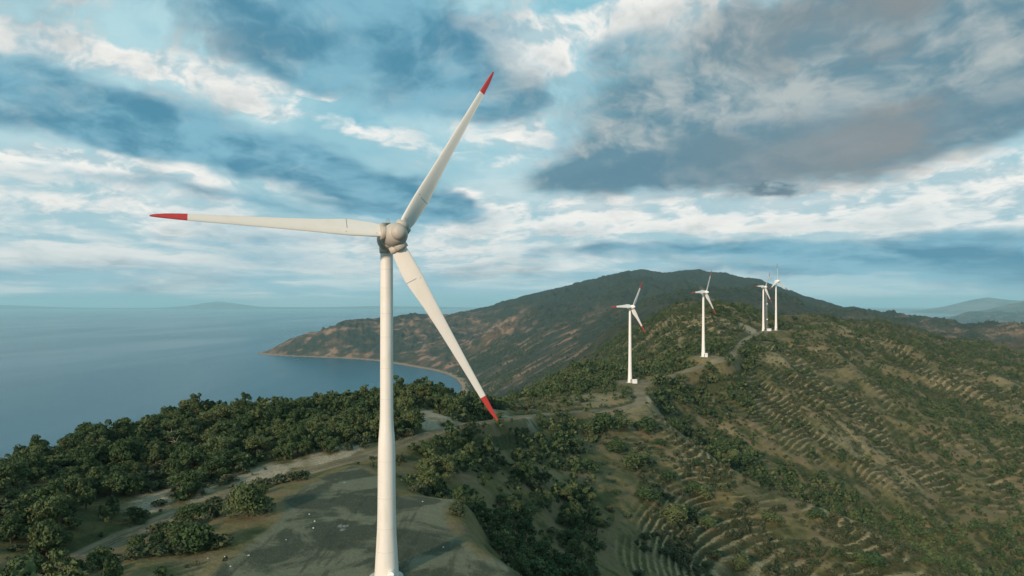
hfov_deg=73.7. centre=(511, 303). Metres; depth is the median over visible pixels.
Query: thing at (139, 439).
pine tree
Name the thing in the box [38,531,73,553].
pine tree
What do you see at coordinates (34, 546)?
pine tree
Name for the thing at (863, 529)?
shrub
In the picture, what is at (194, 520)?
shrub
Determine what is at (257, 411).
pine tree
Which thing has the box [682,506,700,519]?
round tree
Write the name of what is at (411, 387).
pine tree
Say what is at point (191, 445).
pine tree
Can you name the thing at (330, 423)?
pine tree
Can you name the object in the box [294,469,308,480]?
shrub
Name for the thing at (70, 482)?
pine tree
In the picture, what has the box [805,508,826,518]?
round tree
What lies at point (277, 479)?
shrub
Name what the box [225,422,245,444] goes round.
pine tree
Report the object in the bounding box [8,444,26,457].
pine tree
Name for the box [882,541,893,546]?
shrub
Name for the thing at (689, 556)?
shrub
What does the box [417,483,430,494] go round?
shrub
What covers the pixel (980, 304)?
hills
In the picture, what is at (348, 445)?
shrub
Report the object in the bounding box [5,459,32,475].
pine tree
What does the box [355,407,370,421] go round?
pine tree
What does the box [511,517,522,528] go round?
shrub
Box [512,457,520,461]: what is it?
shrub
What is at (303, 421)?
pine tree
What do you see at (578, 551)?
pine tree
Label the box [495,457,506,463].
shrub
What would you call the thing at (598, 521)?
pine tree
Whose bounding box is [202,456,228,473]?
pine tree
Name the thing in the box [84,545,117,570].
bush
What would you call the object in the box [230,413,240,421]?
pine tree
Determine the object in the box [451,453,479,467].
pine tree
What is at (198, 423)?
pine tree
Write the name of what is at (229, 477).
shrub
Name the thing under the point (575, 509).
pine tree
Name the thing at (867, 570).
shrub
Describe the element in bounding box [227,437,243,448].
pine tree
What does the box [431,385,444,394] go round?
pine tree
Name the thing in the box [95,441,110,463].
pine tree
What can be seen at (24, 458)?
pine tree
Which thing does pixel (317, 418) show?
pine tree
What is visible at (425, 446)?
pine tree
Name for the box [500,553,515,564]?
shrub
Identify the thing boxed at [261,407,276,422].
pine tree
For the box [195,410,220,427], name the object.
pine tree
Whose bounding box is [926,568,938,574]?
shrub
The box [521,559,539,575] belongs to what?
pine tree
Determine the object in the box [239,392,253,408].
pine tree
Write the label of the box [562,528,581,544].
pine tree
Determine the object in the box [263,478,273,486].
shrub
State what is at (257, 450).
shrub
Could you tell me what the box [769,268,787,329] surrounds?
wind turbine
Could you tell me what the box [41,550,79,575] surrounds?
pine tree
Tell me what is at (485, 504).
pine tree
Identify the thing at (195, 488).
shrub
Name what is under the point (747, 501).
shrub
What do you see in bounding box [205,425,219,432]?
pine tree
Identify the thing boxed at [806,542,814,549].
shrub
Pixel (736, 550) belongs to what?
shrub
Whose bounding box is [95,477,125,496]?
pine tree
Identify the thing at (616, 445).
round tree
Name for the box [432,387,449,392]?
pine tree
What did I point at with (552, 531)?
shrub
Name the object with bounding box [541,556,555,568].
pine tree
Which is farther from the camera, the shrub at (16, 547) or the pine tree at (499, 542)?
the pine tree at (499, 542)
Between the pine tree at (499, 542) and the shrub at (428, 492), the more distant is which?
the shrub at (428, 492)
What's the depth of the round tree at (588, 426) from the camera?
353.71 m
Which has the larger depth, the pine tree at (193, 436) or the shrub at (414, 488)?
the pine tree at (193, 436)
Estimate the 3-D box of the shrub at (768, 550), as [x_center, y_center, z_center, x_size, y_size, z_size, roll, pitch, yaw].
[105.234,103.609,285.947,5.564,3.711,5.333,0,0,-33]
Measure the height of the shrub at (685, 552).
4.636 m
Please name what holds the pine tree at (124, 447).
on the ground
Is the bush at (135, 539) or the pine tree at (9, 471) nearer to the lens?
the bush at (135, 539)
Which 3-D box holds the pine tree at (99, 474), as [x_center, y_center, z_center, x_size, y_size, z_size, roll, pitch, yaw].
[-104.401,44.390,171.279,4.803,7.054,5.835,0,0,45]
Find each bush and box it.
[76,559,87,569]
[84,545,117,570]
[126,534,147,547]
[148,531,169,544]
[165,533,181,552]
[178,522,220,553]
[257,483,268,493]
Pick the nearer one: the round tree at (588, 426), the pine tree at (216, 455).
the pine tree at (216, 455)
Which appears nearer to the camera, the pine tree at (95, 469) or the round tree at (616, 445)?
the pine tree at (95, 469)
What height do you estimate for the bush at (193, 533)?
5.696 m
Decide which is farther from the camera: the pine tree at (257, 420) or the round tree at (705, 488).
the round tree at (705, 488)
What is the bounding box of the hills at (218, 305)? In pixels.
[0,301,475,308]
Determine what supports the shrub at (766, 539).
on the ground
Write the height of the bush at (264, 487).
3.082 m
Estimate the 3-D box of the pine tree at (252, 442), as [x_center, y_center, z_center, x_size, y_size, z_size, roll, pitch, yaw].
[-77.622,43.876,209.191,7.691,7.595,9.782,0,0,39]
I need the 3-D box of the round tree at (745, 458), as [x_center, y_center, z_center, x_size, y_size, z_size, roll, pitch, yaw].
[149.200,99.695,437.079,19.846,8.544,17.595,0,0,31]
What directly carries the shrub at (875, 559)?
on the ground
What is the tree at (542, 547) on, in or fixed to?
on the ground
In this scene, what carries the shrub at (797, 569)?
on the ground
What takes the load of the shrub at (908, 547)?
on the ground
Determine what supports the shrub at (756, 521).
on the ground
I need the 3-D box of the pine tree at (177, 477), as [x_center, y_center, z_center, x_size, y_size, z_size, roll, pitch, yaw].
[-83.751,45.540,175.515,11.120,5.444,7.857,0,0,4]
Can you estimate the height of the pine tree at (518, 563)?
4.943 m
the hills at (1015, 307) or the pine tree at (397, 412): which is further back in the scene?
the hills at (1015, 307)
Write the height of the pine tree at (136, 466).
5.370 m
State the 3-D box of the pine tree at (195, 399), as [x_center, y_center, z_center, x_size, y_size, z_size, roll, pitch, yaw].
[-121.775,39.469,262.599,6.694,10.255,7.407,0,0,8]
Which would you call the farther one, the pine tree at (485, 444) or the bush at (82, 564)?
the pine tree at (485, 444)
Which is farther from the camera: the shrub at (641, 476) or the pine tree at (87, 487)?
the shrub at (641, 476)
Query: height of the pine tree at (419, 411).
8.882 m
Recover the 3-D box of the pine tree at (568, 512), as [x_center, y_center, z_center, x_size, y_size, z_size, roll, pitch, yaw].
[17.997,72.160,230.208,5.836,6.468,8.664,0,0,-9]
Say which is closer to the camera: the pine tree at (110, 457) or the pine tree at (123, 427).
the pine tree at (110, 457)
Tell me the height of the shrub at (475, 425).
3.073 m
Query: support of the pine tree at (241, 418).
on the ground
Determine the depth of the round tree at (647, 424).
375.28 m
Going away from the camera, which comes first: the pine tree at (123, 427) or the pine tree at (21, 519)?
the pine tree at (21, 519)
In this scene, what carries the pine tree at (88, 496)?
on the ground
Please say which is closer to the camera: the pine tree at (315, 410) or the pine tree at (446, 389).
the pine tree at (315, 410)
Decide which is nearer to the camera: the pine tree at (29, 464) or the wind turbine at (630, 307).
the pine tree at (29, 464)
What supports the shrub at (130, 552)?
on the ground
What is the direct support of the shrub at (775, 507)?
on the ground
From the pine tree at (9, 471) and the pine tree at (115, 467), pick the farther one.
the pine tree at (115, 467)
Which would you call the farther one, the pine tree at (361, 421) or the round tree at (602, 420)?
the round tree at (602, 420)
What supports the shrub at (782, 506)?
on the ground
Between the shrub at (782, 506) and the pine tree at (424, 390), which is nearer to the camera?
the pine tree at (424, 390)
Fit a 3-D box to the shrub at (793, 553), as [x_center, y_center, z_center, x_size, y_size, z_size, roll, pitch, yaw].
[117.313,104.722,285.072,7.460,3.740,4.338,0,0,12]
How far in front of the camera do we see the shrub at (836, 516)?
319.41 m
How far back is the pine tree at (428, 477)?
173.10 m
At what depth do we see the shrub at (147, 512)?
154.34 m
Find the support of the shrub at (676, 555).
on the ground
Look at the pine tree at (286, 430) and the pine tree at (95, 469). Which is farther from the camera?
the pine tree at (286, 430)
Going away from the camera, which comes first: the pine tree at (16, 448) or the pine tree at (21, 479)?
the pine tree at (21, 479)
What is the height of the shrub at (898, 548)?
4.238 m
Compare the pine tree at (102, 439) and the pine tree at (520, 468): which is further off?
the pine tree at (520, 468)
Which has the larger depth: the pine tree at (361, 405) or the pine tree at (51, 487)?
the pine tree at (361, 405)
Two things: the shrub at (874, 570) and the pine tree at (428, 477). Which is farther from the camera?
the shrub at (874, 570)
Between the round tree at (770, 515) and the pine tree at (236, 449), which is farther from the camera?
the round tree at (770, 515)
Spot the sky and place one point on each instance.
(867, 153)
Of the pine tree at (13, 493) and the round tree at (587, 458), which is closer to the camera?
the pine tree at (13, 493)
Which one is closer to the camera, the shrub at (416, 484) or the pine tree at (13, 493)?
the pine tree at (13, 493)
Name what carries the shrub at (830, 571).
on the ground
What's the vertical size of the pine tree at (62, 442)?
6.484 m
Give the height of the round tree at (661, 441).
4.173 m
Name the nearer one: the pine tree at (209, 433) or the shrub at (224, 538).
the shrub at (224, 538)
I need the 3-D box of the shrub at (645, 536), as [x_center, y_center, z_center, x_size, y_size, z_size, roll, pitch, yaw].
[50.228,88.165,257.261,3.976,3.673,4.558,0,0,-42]
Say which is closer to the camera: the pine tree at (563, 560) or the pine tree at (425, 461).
the pine tree at (563, 560)
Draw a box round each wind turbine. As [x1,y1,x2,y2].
[150,72,497,575]
[611,283,645,382]
[692,270,715,356]
[756,273,771,330]
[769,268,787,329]
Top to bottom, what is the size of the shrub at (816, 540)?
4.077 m
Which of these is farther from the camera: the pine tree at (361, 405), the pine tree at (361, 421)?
the pine tree at (361, 405)
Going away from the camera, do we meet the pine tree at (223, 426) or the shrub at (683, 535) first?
the pine tree at (223, 426)
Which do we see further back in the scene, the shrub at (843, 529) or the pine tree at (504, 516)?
the shrub at (843, 529)
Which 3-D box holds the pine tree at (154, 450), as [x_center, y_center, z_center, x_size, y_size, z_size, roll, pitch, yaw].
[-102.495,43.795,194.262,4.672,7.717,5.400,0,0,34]
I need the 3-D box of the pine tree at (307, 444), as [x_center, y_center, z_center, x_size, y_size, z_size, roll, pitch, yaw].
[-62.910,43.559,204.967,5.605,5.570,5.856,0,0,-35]
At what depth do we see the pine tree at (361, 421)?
223.96 m
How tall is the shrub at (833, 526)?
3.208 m
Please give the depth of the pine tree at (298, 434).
207.78 m
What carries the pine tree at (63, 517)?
on the ground
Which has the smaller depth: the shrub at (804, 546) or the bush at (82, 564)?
the bush at (82, 564)
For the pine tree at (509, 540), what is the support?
on the ground
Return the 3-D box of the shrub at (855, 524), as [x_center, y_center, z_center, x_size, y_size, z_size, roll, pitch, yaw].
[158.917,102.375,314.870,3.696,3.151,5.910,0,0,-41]
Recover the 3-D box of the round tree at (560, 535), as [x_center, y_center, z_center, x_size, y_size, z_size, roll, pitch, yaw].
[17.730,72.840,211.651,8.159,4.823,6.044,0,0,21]
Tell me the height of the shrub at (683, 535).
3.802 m
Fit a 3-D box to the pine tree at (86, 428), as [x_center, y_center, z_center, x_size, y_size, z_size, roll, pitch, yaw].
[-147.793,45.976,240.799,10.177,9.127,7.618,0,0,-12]
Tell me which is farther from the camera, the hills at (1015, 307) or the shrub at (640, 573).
the hills at (1015, 307)
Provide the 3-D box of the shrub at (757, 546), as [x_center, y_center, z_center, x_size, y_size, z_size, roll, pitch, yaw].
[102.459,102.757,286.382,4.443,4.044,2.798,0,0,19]
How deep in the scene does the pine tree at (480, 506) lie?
161.82 m
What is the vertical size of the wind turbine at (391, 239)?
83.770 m
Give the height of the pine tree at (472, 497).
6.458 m
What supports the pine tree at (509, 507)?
on the ground
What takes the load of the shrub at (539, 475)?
on the ground
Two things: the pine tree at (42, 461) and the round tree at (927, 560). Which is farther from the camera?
the round tree at (927, 560)
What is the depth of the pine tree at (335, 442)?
206.53 m
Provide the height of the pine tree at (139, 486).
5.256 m
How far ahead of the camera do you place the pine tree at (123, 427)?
218.50 m
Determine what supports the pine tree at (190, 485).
on the ground
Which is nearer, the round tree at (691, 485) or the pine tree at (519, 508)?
the pine tree at (519, 508)
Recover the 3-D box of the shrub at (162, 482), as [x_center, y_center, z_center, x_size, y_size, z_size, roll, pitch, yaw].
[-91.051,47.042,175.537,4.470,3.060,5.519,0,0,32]
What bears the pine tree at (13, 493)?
on the ground
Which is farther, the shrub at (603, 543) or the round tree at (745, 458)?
the round tree at (745, 458)
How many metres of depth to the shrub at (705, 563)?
261.05 m
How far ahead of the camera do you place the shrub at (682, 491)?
320.23 m
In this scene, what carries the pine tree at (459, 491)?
on the ground
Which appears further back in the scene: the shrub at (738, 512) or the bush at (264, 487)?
the shrub at (738, 512)
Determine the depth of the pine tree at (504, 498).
201.80 m
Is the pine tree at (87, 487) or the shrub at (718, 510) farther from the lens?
the shrub at (718, 510)
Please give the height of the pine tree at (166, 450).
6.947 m
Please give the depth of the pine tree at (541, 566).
155.23 m
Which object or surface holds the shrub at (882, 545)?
on the ground
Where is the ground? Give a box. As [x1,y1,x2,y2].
[0,269,1023,575]
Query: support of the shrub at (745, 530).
on the ground
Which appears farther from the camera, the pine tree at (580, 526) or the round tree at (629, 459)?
the round tree at (629, 459)
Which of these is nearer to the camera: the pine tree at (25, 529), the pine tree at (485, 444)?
the pine tree at (25, 529)
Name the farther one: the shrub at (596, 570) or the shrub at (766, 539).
the shrub at (766, 539)
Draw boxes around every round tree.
[218,481,275,517]
[556,530,582,543]
[569,437,581,448]
[580,457,592,466]
[582,421,600,433]
[590,412,622,430]
[606,439,626,451]
[607,416,632,428]
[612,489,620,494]
[620,452,648,468]
[633,416,658,433]
[635,486,661,501]
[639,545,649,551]
[640,452,651,462]
[653,438,666,445]
[659,503,688,522]
[660,470,680,482]
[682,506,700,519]
[684,480,701,492]
[689,483,713,499]
[692,460,703,467]
[696,514,719,528]
[715,439,739,450]
[726,449,741,457]
[730,554,749,570]
[733,502,742,508]
[737,451,760,464]
[761,510,784,523]
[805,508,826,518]
[847,549,867,563]
[919,556,935,564]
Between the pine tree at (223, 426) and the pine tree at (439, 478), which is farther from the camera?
the pine tree at (223, 426)
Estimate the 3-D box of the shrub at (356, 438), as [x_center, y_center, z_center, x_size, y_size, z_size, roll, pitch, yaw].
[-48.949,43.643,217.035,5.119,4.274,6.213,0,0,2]
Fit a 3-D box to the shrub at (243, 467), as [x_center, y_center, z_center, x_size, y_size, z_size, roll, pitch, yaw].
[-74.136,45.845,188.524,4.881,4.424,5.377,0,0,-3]
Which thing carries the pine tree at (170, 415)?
on the ground
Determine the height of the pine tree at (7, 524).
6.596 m
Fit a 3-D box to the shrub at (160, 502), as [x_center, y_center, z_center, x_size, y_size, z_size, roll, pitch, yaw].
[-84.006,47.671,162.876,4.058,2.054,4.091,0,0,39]
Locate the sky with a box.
[0,0,1023,307]
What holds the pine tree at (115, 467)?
on the ground
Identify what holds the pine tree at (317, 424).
on the ground
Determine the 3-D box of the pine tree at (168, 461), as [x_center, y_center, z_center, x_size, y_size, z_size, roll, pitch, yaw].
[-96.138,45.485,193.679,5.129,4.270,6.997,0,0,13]
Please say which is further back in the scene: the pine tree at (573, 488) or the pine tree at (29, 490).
the pine tree at (573, 488)
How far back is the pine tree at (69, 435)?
220.58 m
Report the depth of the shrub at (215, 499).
154.63 m
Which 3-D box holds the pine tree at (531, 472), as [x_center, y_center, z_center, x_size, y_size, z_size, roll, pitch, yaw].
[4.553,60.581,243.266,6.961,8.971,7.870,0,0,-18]
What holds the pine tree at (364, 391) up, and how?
on the ground
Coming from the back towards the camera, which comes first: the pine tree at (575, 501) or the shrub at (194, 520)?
the pine tree at (575, 501)
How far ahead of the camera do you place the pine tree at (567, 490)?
248.49 m
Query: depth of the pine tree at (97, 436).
209.61 m
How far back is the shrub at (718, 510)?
315.13 m
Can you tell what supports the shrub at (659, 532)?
on the ground
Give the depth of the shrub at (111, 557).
114.76 m
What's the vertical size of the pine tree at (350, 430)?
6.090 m
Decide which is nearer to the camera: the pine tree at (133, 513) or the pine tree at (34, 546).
the pine tree at (34, 546)
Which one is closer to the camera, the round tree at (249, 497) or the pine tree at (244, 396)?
the round tree at (249, 497)
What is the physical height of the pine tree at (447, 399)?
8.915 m
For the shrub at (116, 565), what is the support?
on the ground
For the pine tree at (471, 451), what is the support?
on the ground
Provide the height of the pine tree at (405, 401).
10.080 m
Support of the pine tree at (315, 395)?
on the ground
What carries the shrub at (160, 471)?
on the ground
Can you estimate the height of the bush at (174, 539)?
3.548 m
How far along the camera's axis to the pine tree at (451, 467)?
201.29 m
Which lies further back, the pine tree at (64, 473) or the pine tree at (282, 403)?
the pine tree at (282, 403)
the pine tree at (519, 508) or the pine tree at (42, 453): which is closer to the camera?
the pine tree at (42, 453)
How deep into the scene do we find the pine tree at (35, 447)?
187.03 m
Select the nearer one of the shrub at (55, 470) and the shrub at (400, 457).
the shrub at (55, 470)
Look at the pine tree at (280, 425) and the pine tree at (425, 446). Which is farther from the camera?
the pine tree at (280, 425)
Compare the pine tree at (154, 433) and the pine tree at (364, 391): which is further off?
the pine tree at (364, 391)
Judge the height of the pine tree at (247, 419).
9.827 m
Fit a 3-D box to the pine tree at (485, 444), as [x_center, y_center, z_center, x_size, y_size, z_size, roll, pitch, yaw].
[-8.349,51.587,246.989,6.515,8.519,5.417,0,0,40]
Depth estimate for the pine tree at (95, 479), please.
167.57 m
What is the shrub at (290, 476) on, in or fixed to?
on the ground
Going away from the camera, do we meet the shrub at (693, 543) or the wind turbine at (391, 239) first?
the wind turbine at (391, 239)
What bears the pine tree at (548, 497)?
on the ground
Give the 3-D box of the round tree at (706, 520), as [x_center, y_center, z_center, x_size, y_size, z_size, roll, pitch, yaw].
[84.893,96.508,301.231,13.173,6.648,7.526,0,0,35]
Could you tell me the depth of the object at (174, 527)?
128.83 m
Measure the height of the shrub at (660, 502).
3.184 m
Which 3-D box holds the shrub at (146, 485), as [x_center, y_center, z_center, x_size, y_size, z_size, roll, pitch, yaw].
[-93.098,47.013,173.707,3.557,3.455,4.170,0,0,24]
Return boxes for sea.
[0,307,958,458]
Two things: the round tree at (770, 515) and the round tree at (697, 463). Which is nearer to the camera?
the round tree at (770, 515)
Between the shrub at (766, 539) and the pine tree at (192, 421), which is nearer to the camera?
the pine tree at (192, 421)
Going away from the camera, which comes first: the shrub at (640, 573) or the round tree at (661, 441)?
the shrub at (640, 573)
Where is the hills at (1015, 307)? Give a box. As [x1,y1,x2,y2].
[939,301,1023,317]
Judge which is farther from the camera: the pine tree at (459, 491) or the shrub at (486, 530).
the pine tree at (459, 491)
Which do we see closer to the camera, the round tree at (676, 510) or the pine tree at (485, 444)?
the pine tree at (485, 444)
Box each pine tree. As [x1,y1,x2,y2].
[0,460,29,491]
[0,511,25,543]
[0,551,57,575]
[3,499,37,520]
[4,452,19,458]
[4,487,22,498]
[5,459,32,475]
[7,510,27,525]
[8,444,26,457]
[11,472,26,486]
[13,494,42,520]
[14,454,40,470]
[18,487,35,502]
[18,525,32,539]
[19,443,46,456]
[23,452,49,477]
[24,467,49,483]
[25,434,53,454]
[25,492,69,525]
[26,449,46,463]
[26,519,66,556]
[27,538,54,554]
[31,477,78,514]
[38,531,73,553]
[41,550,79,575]
[42,506,82,528]
[43,445,63,455]
[44,453,72,466]
[53,466,78,481]
[54,473,80,491]
[56,437,76,449]
[65,431,84,447]
[65,443,96,468]
[67,433,85,444]
[74,451,101,476]
[74,477,97,494]
[75,477,96,509]
[76,422,102,435]
[78,437,103,456]
[79,460,106,474]
[84,477,101,488]
[85,428,108,443]
[85,466,107,476]
[88,466,106,492]
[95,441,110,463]
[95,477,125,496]
[98,419,114,443]
[100,438,111,444]
[102,559,123,575]
[103,438,145,454]
[103,471,136,494]
[105,495,120,513]
[105,496,119,511]
[107,451,132,461]
[107,462,133,472]
[108,439,137,464]
[111,417,136,439]
[121,506,147,524]
[122,460,145,472]
[122,475,145,494]
[130,436,142,450]
[134,429,146,444]
[140,443,159,467]
[145,414,162,427]
[145,426,170,438]
[148,439,162,445]
[156,445,174,459]
[157,406,168,414]
[158,419,180,435]
[159,429,182,442]
[159,456,176,468]
[160,418,184,430]
[161,411,182,422]
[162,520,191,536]
[166,469,208,485]
[168,440,195,462]
[169,458,183,474]
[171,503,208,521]
[172,399,199,411]
[178,442,195,448]
[178,447,204,464]
[179,418,201,432]
[179,469,201,497]
[182,425,203,441]
[184,417,202,430]
[188,393,206,412]
[192,448,214,462]
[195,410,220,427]
[197,434,231,455]
[200,430,216,439]
[200,448,239,464]
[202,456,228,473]
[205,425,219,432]
[208,404,236,417]
[211,419,237,435]
[212,451,232,474]
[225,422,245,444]
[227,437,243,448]
[227,447,246,460]
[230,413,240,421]
[230,451,247,464]
[232,399,242,413]
[234,413,255,429]
[236,401,253,414]
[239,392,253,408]
[239,415,256,432]
[242,435,275,449]
[244,432,256,438]
[250,407,265,430]
[254,416,267,425]
[254,429,266,437]
[256,420,274,436]
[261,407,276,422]
[267,417,296,438]
[271,432,296,459]
[273,405,287,418]
[275,401,291,415]
[282,424,306,433]
[284,398,305,411]
[286,408,304,423]
[286,424,307,453]
[294,397,310,412]
[294,439,311,455]
[296,418,312,428]
[302,408,321,414]
[306,413,323,434]
[306,421,334,433]
[309,392,320,405]
[313,426,331,448]
[314,394,327,407]
[314,430,333,450]
[322,414,336,429]
[322,437,342,450]
[324,419,340,426]
[334,425,358,440]
[335,415,349,423]
[338,408,360,439]
[350,415,370,436]
[352,401,371,417]
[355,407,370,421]
[358,388,374,397]
[365,397,379,412]
[368,410,379,438]
[393,375,402,394]
[393,407,403,423]
[394,418,403,432]
[396,390,413,408]
[399,411,424,422]
[403,409,421,431]
[406,383,426,394]
[408,408,422,428]
[414,439,432,452]
[415,383,431,400]
[415,458,435,470]
[415,465,439,489]
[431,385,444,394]
[431,472,444,489]
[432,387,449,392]
[435,453,455,472]
[435,458,458,479]
[440,395,462,409]
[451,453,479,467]
[452,485,466,502]
[461,425,474,437]
[463,441,476,458]
[465,494,477,505]
[470,499,491,520]
[478,497,492,521]
[481,434,494,452]
[488,530,512,539]
[490,538,509,554]
[491,529,515,555]
[494,510,516,531]
[495,494,518,503]
[498,504,519,519]
[509,557,532,575]
[511,447,523,459]
[512,502,531,528]
[512,532,526,550]
[513,461,530,482]
[516,460,535,483]
[517,517,536,538]
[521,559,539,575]
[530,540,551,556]
[530,558,550,570]
[536,564,562,575]
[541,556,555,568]
[542,491,553,506]
[552,552,574,568]
[559,486,573,501]
[559,502,574,510]
[560,508,573,524]
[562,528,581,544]
[564,569,580,575]
[565,483,580,498]
[565,539,585,567]
[567,501,584,523]
[567,512,585,530]
[571,499,583,518]
[575,563,593,575]
[576,486,596,501]
[586,516,605,534]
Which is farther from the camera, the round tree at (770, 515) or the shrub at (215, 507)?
the round tree at (770, 515)
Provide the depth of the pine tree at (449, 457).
203.59 m
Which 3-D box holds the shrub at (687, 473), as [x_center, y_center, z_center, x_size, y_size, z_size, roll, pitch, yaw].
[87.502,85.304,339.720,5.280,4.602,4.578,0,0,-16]
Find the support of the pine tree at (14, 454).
on the ground
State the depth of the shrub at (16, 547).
125.21 m
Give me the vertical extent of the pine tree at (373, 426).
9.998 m
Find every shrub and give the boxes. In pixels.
[0,496,16,515]
[7,544,24,551]
[47,465,63,473]
[49,466,62,474]
[60,515,81,527]
[66,491,79,496]
[96,553,120,566]
[101,562,122,574]
[118,547,140,560]
[130,509,150,521]
[132,543,146,551]
[135,469,148,476]
[135,543,168,556]
[140,481,153,492]
[146,470,162,479]
[146,522,162,532]
[147,480,169,489]
[147,530,158,540]
[150,499,167,506]
[154,460,166,469]
[154,469,169,477]
[169,544,189,556]
[180,518,200,524]
[181,465,196,470]
[182,486,205,494]
[182,542,208,550]
[204,496,223,506]
[208,501,229,519]
[209,534,235,548]
[216,474,239,483]
[234,461,250,473]
[250,477,263,484]
[253,448,263,457]
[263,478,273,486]
[270,473,286,483]
[283,471,297,480]
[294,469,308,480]
[339,441,354,450]
[349,433,365,443]
[359,436,372,442]
[395,454,405,461]
[401,428,414,435]
[407,482,425,491]
[410,485,419,491]
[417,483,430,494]
[423,489,431,495]
[433,487,448,495]
[448,503,465,515]
[467,503,477,512]
[471,421,479,428]
[483,524,493,535]
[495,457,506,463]
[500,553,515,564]
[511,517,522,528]
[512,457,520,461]
[527,479,539,489]
[533,485,544,491]
[535,472,545,479]
[546,527,559,535]
[593,565,600,575]
[599,541,606,549]
[606,505,615,512]
[632,570,646,575]
[638,473,648,479]
[639,532,651,539]
[644,482,653,487]
[655,499,664,506]
[655,529,665,536]
[658,546,675,553]
[669,523,679,529]
[673,552,685,560]
[677,548,688,555]
[679,489,685,496]
[680,533,688,539]
[681,525,694,533]
[683,470,692,476]
[683,553,694,561]
[684,543,693,552]
[689,541,699,546]
[691,565,703,572]
[700,561,709,568]
[706,549,718,557]
[715,508,727,513]
[731,510,743,514]
[731,533,741,539]
[731,547,741,554]
[740,527,749,534]
[742,497,752,505]
[750,518,763,524]
[751,543,760,551]
[759,546,770,553]
[761,536,769,544]
[766,571,776,575]
[769,505,779,510]
[778,504,786,508]
[780,569,793,575]
[784,549,800,556]
[786,566,800,571]
[800,544,809,551]
[804,558,819,566]
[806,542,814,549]
[810,537,819,542]
[827,524,838,529]
[827,568,838,574]
[829,513,842,518]
[830,534,843,542]
[832,562,845,569]
[838,526,850,533]
[845,523,853,531]
[845,567,853,573]
[850,522,862,526]
[852,551,889,569]
[857,527,868,532]
[863,568,873,575]
[868,567,878,574]
[877,541,886,549]
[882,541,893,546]
[892,545,904,552]
[898,538,905,544]
[903,545,913,551]
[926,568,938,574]
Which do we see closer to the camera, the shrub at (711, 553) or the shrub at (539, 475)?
the shrub at (539, 475)
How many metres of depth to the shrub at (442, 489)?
174.93 m
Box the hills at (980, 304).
[898,297,1023,313]
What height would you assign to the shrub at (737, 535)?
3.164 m
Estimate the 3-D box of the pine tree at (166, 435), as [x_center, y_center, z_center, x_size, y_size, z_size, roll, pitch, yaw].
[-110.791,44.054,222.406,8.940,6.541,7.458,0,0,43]
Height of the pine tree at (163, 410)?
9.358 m
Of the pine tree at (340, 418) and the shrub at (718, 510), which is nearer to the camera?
the pine tree at (340, 418)
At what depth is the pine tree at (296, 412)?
256.37 m
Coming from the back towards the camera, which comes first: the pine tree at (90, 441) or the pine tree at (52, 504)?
the pine tree at (90, 441)
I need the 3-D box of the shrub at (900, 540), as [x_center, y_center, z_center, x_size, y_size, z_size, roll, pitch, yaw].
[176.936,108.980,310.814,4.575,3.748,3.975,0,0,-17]
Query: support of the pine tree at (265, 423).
on the ground
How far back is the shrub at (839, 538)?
300.05 m
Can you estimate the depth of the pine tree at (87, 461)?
177.70 m
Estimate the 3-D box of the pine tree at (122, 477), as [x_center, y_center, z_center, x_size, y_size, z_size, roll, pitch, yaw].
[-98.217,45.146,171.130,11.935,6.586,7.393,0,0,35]
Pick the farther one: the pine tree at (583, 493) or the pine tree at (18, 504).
the pine tree at (583, 493)
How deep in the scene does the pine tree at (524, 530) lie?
193.22 m
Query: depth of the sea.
3906.30 m
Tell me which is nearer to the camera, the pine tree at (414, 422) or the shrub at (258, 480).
the shrub at (258, 480)
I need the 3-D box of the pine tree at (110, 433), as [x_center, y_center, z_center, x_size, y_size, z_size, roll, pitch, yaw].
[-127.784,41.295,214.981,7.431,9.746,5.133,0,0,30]
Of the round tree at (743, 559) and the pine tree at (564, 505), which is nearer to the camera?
the pine tree at (564, 505)
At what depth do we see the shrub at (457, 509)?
141.64 m
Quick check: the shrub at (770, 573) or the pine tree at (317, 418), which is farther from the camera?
the shrub at (770, 573)
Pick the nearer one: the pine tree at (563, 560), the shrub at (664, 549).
the pine tree at (563, 560)
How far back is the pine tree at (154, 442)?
214.76 m
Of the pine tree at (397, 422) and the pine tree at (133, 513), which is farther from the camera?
the pine tree at (397, 422)
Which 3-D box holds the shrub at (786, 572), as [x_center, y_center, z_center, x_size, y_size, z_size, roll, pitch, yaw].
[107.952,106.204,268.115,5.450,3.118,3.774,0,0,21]
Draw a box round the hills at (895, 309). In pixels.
[871,309,915,310]
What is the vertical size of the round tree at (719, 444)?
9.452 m
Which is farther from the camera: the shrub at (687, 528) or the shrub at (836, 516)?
the shrub at (836, 516)
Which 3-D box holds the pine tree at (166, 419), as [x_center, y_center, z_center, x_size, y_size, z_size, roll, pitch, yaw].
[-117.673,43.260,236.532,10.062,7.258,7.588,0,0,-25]

